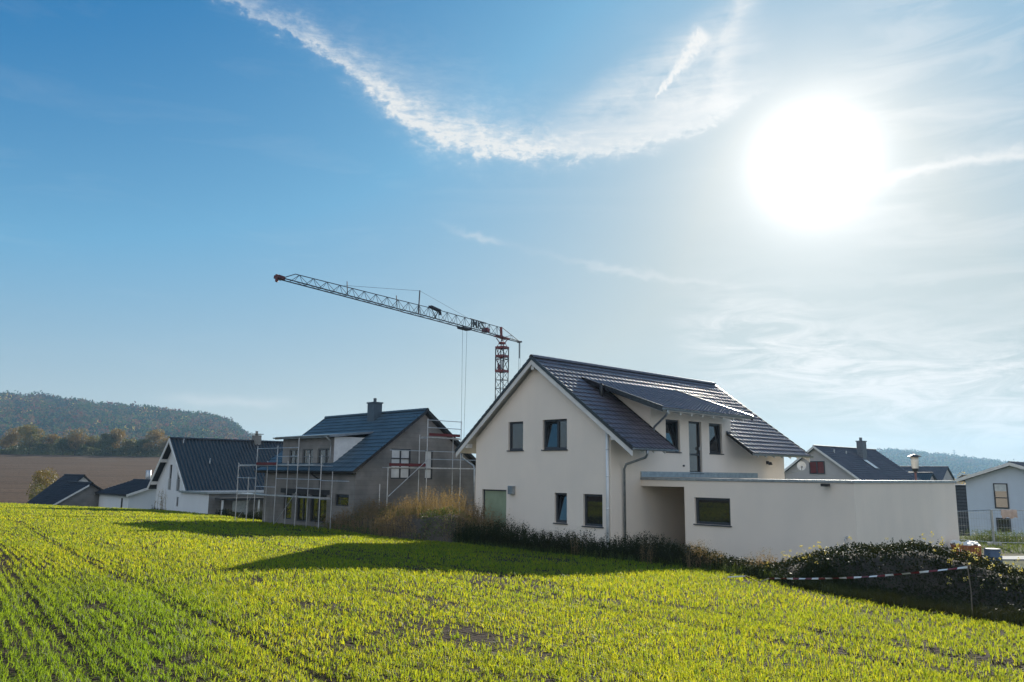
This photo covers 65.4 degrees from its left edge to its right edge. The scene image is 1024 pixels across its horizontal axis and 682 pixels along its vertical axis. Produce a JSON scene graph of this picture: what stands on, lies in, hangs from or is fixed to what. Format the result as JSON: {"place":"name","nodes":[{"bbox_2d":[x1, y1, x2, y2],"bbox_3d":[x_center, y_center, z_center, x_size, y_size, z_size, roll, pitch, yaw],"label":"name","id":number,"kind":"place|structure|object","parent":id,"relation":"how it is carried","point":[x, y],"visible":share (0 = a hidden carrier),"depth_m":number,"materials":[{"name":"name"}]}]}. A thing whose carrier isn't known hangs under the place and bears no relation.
{"place":"outdoors","nodes":[
{"label":"outdoors","id":0,"kind":"place"},
{"bbox_2d":[0,454,159,503],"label":"ploughed field","id":1,"kind":"structure","parent":0,"point":[17,471],"depth_m":264.40,"materials":[{"name":"soil"}]},
{"bbox_2d":[0,505,363,536],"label":"crop field","id":2,"kind":"structure","parent":0,"point":[20,521],"depth_m":43.44,"materials":[{"name":"plant"}]},
{"bbox_2d":[315,485,509,541],"bbox_3d":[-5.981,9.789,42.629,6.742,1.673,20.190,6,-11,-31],"label":"tall grass","id":3,"kind":"structure","parent":0,"point":[416,521],"depth_m":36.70,"materials":[{"name":"brown plant"}]},
{"bbox_2d":[319,506,485,542],"bbox_3d":[-5.914,9.488,42.450,5.616,1.891,18.643,7,-11,-32],"label":"bank greenery","id":4,"kind":"object","parent":3,"relation":"on","point":[428,513],"visible":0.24,"depth_m":37.59,"materials":[{"name":"plant"}]},
{"bbox_2d":[379,420,475,512],"bbox_3d":[-4.225,7.791,46.430,7.910,6.360,0.890,9,-13,-43],"label":"scaffold","id":5,"kind":"object","parent":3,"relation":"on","point":[423,466],"visible":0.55,"depth_m":45.85,"materials":[{"name":"metal"}]},
{"bbox_2d":[0,502,1023,681],"bbox_3d":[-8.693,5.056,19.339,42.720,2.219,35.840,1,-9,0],"label":"crop field","id":6,"kind":"structure","parent":0,"point":[478,636],"depth_m":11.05,"materials":[{"name":"green plant"}]},
{"bbox_2d":[0,0,1023,468],"label":"sky","id":7,"kind":"structure","parent":0,"point":[811,212],"materials":[{"name":"blue"}]},
{"bbox_2d":[23,454,1023,626],"bbox_3d":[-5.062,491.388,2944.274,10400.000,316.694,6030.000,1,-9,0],"label":"ground","id":8,"kind":"structure","parent":0,"point":[1020,553],"depth_m":36.26,"materials":[{"name":"brown soil"}]},
{"bbox_2d":[0,426,25,448],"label":"tree","id":9,"kind":"object","parent":8,"relation":"on","point":[9,439],"visible":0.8,"depth_m":400.26,"materials":[{"name":"green plant"}]},
{"bbox_2d":[17,424,46,454],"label":"tree","id":10,"kind":"object","parent":8,"relation":"on","point":[26,429],"visible":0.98,"depth_m":392.25,"materials":[{"name":"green plant"}]},
{"bbox_2d":[25,467,58,500],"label":"bush","id":11,"kind":"object","parent":8,"relation":"on","point":[39,474],"visible":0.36,"depth_m":122.84,"materials":[{"name":"green plant"}]},
{"bbox_2d":[40,434,61,449],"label":"tree","id":12,"kind":"object","parent":8,"relation":"on","point":[52,437],"visible":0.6,"depth_m":397.27,"materials":[{"name":"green plant"}]},
{"bbox_2d":[26,474,93,503],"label":"house","id":13,"kind":"structure","parent":8,"relation":"on","point":[64,479],"depth_m":103.49,"materials":[{"name":"black tile"}]},
{"bbox_2d":[53,438,74,454],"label":"tree","id":14,"kind":"object","parent":8,"relation":"on","point":[62,444],"visible":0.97,"depth_m":390.61,"materials":[{"name":"green plant"}]},
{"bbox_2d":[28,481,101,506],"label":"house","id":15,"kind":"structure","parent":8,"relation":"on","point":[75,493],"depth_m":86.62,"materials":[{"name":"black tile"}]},
{"bbox_2d":[61,428,90,454],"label":"tree","id":16,"kind":"object","parent":8,"relation":"on","point":[72,438],"visible":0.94,"depth_m":392.76,"materials":[{"name":"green plant"}]},
{"bbox_2d":[0,441,163,456],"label":"hedgerow","id":17,"kind":"object","parent":8,"relation":"on","point":[20,449],"visible":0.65,"depth_m":392.01,"materials":[{"name":"green plant"}]},
{"bbox_2d":[80,434,101,451],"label":"tree","id":18,"kind":"object","parent":8,"relation":"on","point":[92,441],"visible":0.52,"depth_m":400.18,"materials":[{"name":"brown plant"}]},
{"bbox_2d":[93,433,116,452],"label":"tree","id":19,"kind":"object","parent":8,"relation":"on","point":[106,442],"visible":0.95,"depth_m":391.88,"materials":[{"name":"green plant"}]},
{"bbox_2d":[107,428,127,448],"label":"tree","id":20,"kind":"object","parent":8,"relation":"on","point":[117,435],"visible":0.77,"depth_m":396.71,"materials":[{"name":"brown plant"}]},
{"bbox_2d":[94,470,155,508],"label":"house","id":21,"kind":"structure","parent":8,"relation":"on","point":[134,494],"depth_m":82.15,"materials":[{"name":"white paint"}]},
{"bbox_2d":[118,439,137,452],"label":"tree","id":22,"kind":"object","parent":8,"relation":"on","point":[130,443],"visible":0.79,"depth_m":393.90,"materials":[{"name":"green plant"}]},
{"bbox_2d":[135,438,153,452],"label":"tree","id":23,"kind":"object","parent":8,"relation":"on","point":[139,444],"visible":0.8,"depth_m":394.25,"materials":[{"name":"green plant"}]},
{"bbox_2d":[143,428,167,451],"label":"tree","id":24,"kind":"object","parent":8,"relation":"on","point":[157,435],"visible":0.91,"depth_m":395.23,"materials":[{"name":"brown plant"}]},
{"bbox_2d":[154,491,166,509],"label":"reddish shrub","id":25,"kind":"object","parent":8,"relation":"on","point":[160,502],"visible":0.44,"depth_m":72.88,"materials":[{"name":"brown plant"}]},
{"bbox_2d":[158,437,168,452],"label":"tree","id":26,"kind":"object","parent":8,"relation":"on","point":[162,446],"visible":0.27,"depth_m":390.57,"materials":[{"name":"brown plant"}]},
{"bbox_2d":[151,508,262,519],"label":"verge weeds","id":27,"kind":"object","parent":8,"relation":"on","point":[227,512],"visible":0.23,"depth_m":60.55,"materials":[{"name":"green plant"}]},
{"bbox_2d":[147,431,282,515],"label":"house","id":28,"kind":"structure","parent":8,"relation":"on","point":[196,475],"depth_m":72.20,"materials":[{"name":"white paint"}]},
{"bbox_2d":[232,501,248,513],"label":"garage door","id":29,"kind":"structure","parent":28,"relation":"in","point":[240,506],"depth_m":66.31,"materials":[{"name":"metal"}]},
{"bbox_2d":[235,438,348,528],"bbox_3d":[-12.812,8.335,46.719,0.890,5.214,13.180,9,-13,-43],"label":"scaffold","id":30,"kind":"object","parent":8,"relation":"on","point":[267,464],"visible":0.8,"depth_m":47.18,"materials":[{"name":"metal"}]},
{"bbox_2d":[254,398,475,527],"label":"house","id":31,"kind":"structure","parent":8,"relation":"on","point":[359,451],"depth_m":47.28,"materials":[{"name":"grey tile"}]},
{"bbox_2d":[284,493,291,518],"bbox_3d":[-13.641,10.107,48.877,0.090,1.580,1.000,9,-13,-43],"label":"patio door","id":32,"kind":"structure","parent":31,"relation":"in","point":[288,509],"depth_m":48.93,"materials":[{"name":"black glass"}]},
{"bbox_2d":[290,449,297,462],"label":"window","id":33,"kind":"structure","parent":31,"relation":"in","point":[294,452],"depth_m":49.70,"materials":[{"name":"grey glass"}]},
{"bbox_2d":[297,493,307,521],"bbox_3d":[-12.431,9.937,47.624,0.096,1.630,1.300,9,-13,-43],"label":"patio door","id":34,"kind":"structure","parent":31,"relation":"in","point":[302,502],"depth_m":47.72,"materials":[{"name":"black glass"}]},
{"bbox_2d":[303,449,312,462],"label":"window","id":35,"kind":"structure","parent":31,"relation":"in","point":[306,452],"depth_m":48.50,"materials":[{"name":"grey glass"}]},
{"bbox_2d":[311,494,326,522],"bbox_3d":[-11.151,9.707,46.308,0.096,1.580,1.800,9,-13,-43],"label":"patio door","id":36,"kind":"structure","parent":31,"relation":"in","point":[314,506],"depth_m":46.49,"materials":[{"name":"black glass"}]},
{"bbox_2d":[318,448,328,462],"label":"window","id":37,"kind":"structure","parent":31,"relation":"in","point":[324,452],"depth_m":47.12,"materials":[{"name":"grey glass"}]},
{"bbox_2d":[336,494,348,505],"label":"window","id":38,"kind":"structure","parent":31,"relation":"in","point":[341,499],"depth_m":44.70,"materials":[{"name":"clear glass"}]},
{"bbox_2d":[391,449,409,478],"bbox_3d":[-6.471,7.094,46.065,1.380,1.710,0.102,9,-13,-43],"label":"window","id":39,"kind":"structure","parent":31,"relation":"in","point":[396,456],"depth_m":46.06,"materials":[{"name":"white glass"}]},
{"bbox_2d":[424,450,432,478],"bbox_3d":[-5.006,7.363,47.444,0.600,1.700,0.102,9,-13,-43],"label":"window","id":40,"kind":"structure","parent":31,"relation":"in","point":[429,462],"depth_m":47.48,"materials":[{"name":"white glass"}]},
{"bbox_2d":[274,274,521,421],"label":"tower crane","id":41,"kind":"object","parent":8,"relation":"on","point":[500,369],"visible":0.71,"depth_m":97.14,"materials":[{"name":"metal"}]},
{"bbox_2d":[449,537,786,584],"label":"edge grass","id":42,"kind":"structure","parent":8,"relation":"on","point":[672,563],"depth_m":25.79,"materials":[{"name":"green plant"}]},
{"bbox_2d":[450,516,790,582],"bbox_3d":[2.963,7.014,27.968,2.444,1.434,18.004,7,-11,-33],"label":"hedge","id":43,"kind":"object","parent":8,"relation":"on","point":[510,536],"visible":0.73,"depth_m":27.96,"materials":[{"name":"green plant"}]},
{"bbox_2d":[569,531,788,570],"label":"dry weeds","id":44,"kind":"object","parent":8,"relation":"on","point":[696,561],"visible":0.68,"depth_m":23.85,"materials":[{"name":"brown plant"}]},
{"bbox_2d":[454,354,959,562],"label":"house","id":45,"kind":"structure","parent":8,"relation":"on","point":[552,443],"depth_m":34.29,"materials":[{"name":"beige paint"}]},
{"bbox_2d":[483,489,505,526],"bbox_3d":[-0.750,7.835,37.407,0.090,1.710,1.690,9,-13,-43],"label":"door","id":46,"kind":"structure","parent":45,"relation":"in","point":[497,498],"depth_m":37.45,"materials":[{"name":"green glass"}]},
{"bbox_2d":[507,422,523,450],"bbox_3d":[0.213,4.415,36.877,0.245,1.355,1.080,9,-13,-43],"label":"window","id":47,"kind":"structure","parent":45,"relation":"in","point":[516,428],"depth_m":36.98,"materials":[{"name":"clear glass"}]},
{"bbox_2d":[541,419,567,450],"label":"window","id":48,"kind":"structure","parent":45,"relation":"in","point":[555,431],"depth_m":35.24,"materials":[{"name":"clear glass"}]},
{"bbox_2d":[553,493,567,524],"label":"window","id":49,"kind":"structure","parent":45,"relation":"in","point":[561,498],"depth_m":34.53,"materials":[{"name":"clear glass"}]},
{"bbox_2d":[582,494,603,527],"bbox_3d":[3.389,7.030,33.046,0.245,1.345,1.140,9,-13,-43],"label":"window","id":50,"kind":"structure","parent":45,"relation":"in","point":[593,502],"depth_m":33.13,"materials":[{"name":"clear glass"}]},
{"bbox_2d":[666,419,681,452],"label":"window","id":51,"kind":"structure","parent":45,"relation":"in","point":[671,425],"depth_m":36.22,"materials":[{"name":"clear glass"}]},
{"bbox_2d":[688,421,703,473],"bbox_3d":[8.461,4.954,37.017,1.140,2.425,0.251,9,-13,-43],"label":"balcony door","id":52,"kind":"structure","parent":45,"relation":"in","point":[694,431],"depth_m":37.15,"materials":[{"name":"grey glass"}]},
{"bbox_2d":[693,497,731,526],"bbox_3d":[7.884,6.697,31.274,0.245,1.075,1.700,9,-13,-43],"label":"window","id":53,"kind":"structure","parent":45,"relation":"in","point":[714,511],"depth_m":31.33,"materials":[{"name":"clear glass"}]},
{"bbox_2d":[709,423,723,454],"bbox_3d":[9.698,4.708,38.303,1.220,1.475,0.322,9,-13,-43],"label":"window","id":54,"kind":"structure","parent":45,"relation":"in","point":[714,429],"depth_m":38.47,"materials":[{"name":"clear glass"}]},
{"bbox_2d":[784,437,918,479],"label":"house","id":55,"kind":"structure","parent":8,"relation":"on","point":[861,461],"depth_m":86.30,"materials":[{"name":"grey tile"}]},
{"bbox_2d":[809,461,824,473],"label":"window","id":56,"kind":"structure","parent":55,"relation":"in","point":[815,467],"depth_m":85.13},
{"bbox_2d":[907,454,921,479],"bbox_3d":[22.462,8.679,44.214,0.740,4.774,0.740,1,-9,0],"label":"street lamp","id":57,"kind":"object","parent":8,"relation":"on","point":[914,458],"visible":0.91,"depth_m":44.37,"materials":[{"name":"white glass"}]},
{"bbox_2d":[911,472,937,480],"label":"house","id":58,"kind":"structure","parent":8,"relation":"on","point":[926,475],"depth_m":148.20,"materials":[{"name":"grey paint"}]},
{"bbox_2d":[900,466,954,480],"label":"house","id":59,"kind":"structure","parent":8,"relation":"on","point":[942,473],"depth_m":174.60,"materials":[{"name":"grey paint"}]},
{"bbox_2d":[955,484,969,535],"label":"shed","id":60,"kind":"structure","parent":8,"relation":"on","point":[961,498],"depth_m":74.78,"materials":[{"name":"grey metal"}]},
{"bbox_2d":[950,543,981,564],"bbox_3d":[18.263,8.551,32.064,0.900,0.720,0.890,-2,-10,14],"label":"crate","id":61,"kind":"object","parent":8,"relation":"on","point":[971,548],"visible":0.32,"depth_m":31.72,"materials":[{"name":"orange wood"}]},
{"bbox_2d":[950,540,980,546],"bbox_3d":[18.267,8.145,32.131,0.920,0.184,0.920,-2,-10,14],"label":"sheet","id":62,"kind":"object","parent":61,"relation":"on","point":[967,542],"visible":0.84,"depth_m":32.14,"materials":[{"name":"white plastic"}]},
{"bbox_2d":[966,560,972,611],"bbox_3d":[8.308,4.560,14.466,0.051,1.135,0.022,-3,-10,18],"label":"tape pole","id":63,"kind":"object","parent":8,"relation":"on","point":[970,586],"visible":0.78,"depth_m":14.47,"materials":[{"name":"grey wood"}]},
{"bbox_2d":[728,566,967,581],"bbox_3d":[6.908,5.164,17.835,0.436,1.051,7.408,4,-10,-18],"label":"barrier tape","id":64,"kind":"object","parent":63,"relation":"attached to","point":[964,567],"visible":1,"depth_m":16.64,"materials":[{"name":"red paint"}]},
{"bbox_2d":[957,510,994,542],"bbox_3d":[23.740,9.898,42.876,0.220,1.805,4.050,7,-11,-33],"label":"fence panel","id":65,"kind":"object","parent":8,"relation":"on","point":[990,517],"visible":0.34,"depth_m":41.65,"materials":[{"name":"metal"}]},
{"bbox_2d":[955,461,1023,536],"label":"house","id":66,"kind":"structure","parent":8,"relation":"on","point":[996,489],"depth_m":63.33,"materials":[{"name":"paint"}]},
{"bbox_2d":[993,483,1009,508],"bbox_3d":[38.704,12.249,63.119,0.102,1.960,1.000,9,-13,-43],"label":"window","id":67,"kind":"structure","parent":66,"relation":"in","point":[1001,498],"depth_m":63.10,"materials":[{"name":"beige glass"}]},
{"bbox_2d":[996,518,1011,531],"bbox_3d":[38.681,14.474,62.750,0.102,1.090,1.000,9,-13,-43],"label":"window","id":68,"kind":"structure","parent":66,"relation":"in","point":[1002,523],"depth_m":62.73,"materials":[{"name":"grey glass"}]},
{"bbox_2d":[959,528,1023,543],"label":"fence weeds","id":69,"kind":"object","parent":8,"relation":"on","point":[1006,537],"visible":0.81,"depth_m":43.14,"materials":[{"name":"green plant"}]},
{"bbox_2d":[984,548,1002,572],"bbox_3d":[16.971,7.780,28.135,0.610,0.905,0.610,1,-9,0],"label":"barrel","id":70,"kind":"object","parent":8,"relation":"on","point":[995,553],"visible":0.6,"depth_m":27.96,"materials":[{"name":"blue plastic"}]},
{"bbox_2d":[987,510,1023,545],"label":"fence panel","id":71,"kind":"object","parent":8,"relation":"on","point":[995,543],"visible":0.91,"depth_m":41.06,"materials":[{"name":"metal"}]},
{"bbox_2d":[1001,509,1017,518],"bbox_3d":[25.610,8.921,41.106,0.720,0.461,0.159,-2,-10,13],"label":"cloth","id":72,"kind":"object","parent":71,"relation":"hanging from","point":[1011,514],"visible":1,"depth_m":41.07,"materials":[{"name":"beige fabric"}]},
{"bbox_2d":[752,551,1023,615],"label":"earth mound","id":73,"kind":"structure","parent":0,"point":[884,568],"depth_m":17.43,"materials":[{"name":"soil"}]},
{"bbox_2d":[737,540,1023,616],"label":"mound greenery","id":74,"kind":"object","parent":73,"relation":"on","point":[928,548],"visible":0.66,"depth_m":17.53,"materials":[{"name":"green plant"}]},
{"bbox_2d":[745,536,1023,616],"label":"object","id":75,"kind":"object","parent":73,"relation":"on","point":[955,563],"visible":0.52,"depth_m":17.55,"materials":[{"name":"green plant"}]},
{"bbox_2d":[765,531,1022,589],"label":"yellow flowers","id":76,"kind":"object","parent":73,"relation":"on","point":[957,545],"visible":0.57,"depth_m":17.55,"materials":[{"name":"yellow plant"}]},
{"bbox_2d":[786,554,1023,626],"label":"mound grass","id":77,"kind":"structure","parent":73,"relation":"on","point":[890,600],"depth_m":16.21,"materials":[{"name":"green plant"}]},
{"bbox_2d":[953,473,969,478],"bbox_3d":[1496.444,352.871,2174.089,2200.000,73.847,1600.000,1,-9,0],"label":"hills","id":78,"kind":"structure","parent":0,"point":[955,475],"depth_m":1903.46,"materials":[{"name":"blue"}]},
{"bbox_2d":[876,448,1018,473],"bbox_3d":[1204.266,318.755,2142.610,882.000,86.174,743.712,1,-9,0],"label":"hill forest","id":79,"kind":"object","parent":78,"relation":"on","point":[956,464],"visible":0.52,"depth_m":2053.87,"materials":[{"name":"green plant"}]},
{"bbox_2d":[960,537,1023,552],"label":"lawn grass","id":80,"kind":"structure","parent":0,"point":[994,546],"depth_m":39.88,"materials":[{"name":"green plant"}]},
{"bbox_2d":[983,556,1023,560],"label":"path","id":81,"kind":"structure","parent":0,"point":[1011,558],"depth_m":33.87,"materials":[{"name":"concrete"}]},
{"bbox_3d":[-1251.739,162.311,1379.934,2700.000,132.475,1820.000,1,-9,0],"label":"hills","id":82,"kind":"structure","parent":0,"visible":0},
{"bbox_2d":[0,448,160,455],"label":"forest","id":83,"kind":"object","parent":82,"relation":"on","point":[76,452],"depth_m":646.15,"materials":[{"name":"green plant"}]},
{"bbox_2d":[0,390,261,452],"bbox_3d":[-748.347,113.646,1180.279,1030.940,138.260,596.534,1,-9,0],"label":"hill forest","id":84,"kind":"object","parent":82,"relation":"on","point":[53,414],"visible":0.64,"depth_m":1159.36,"materials":[{"name":"green plant"}]}
]}

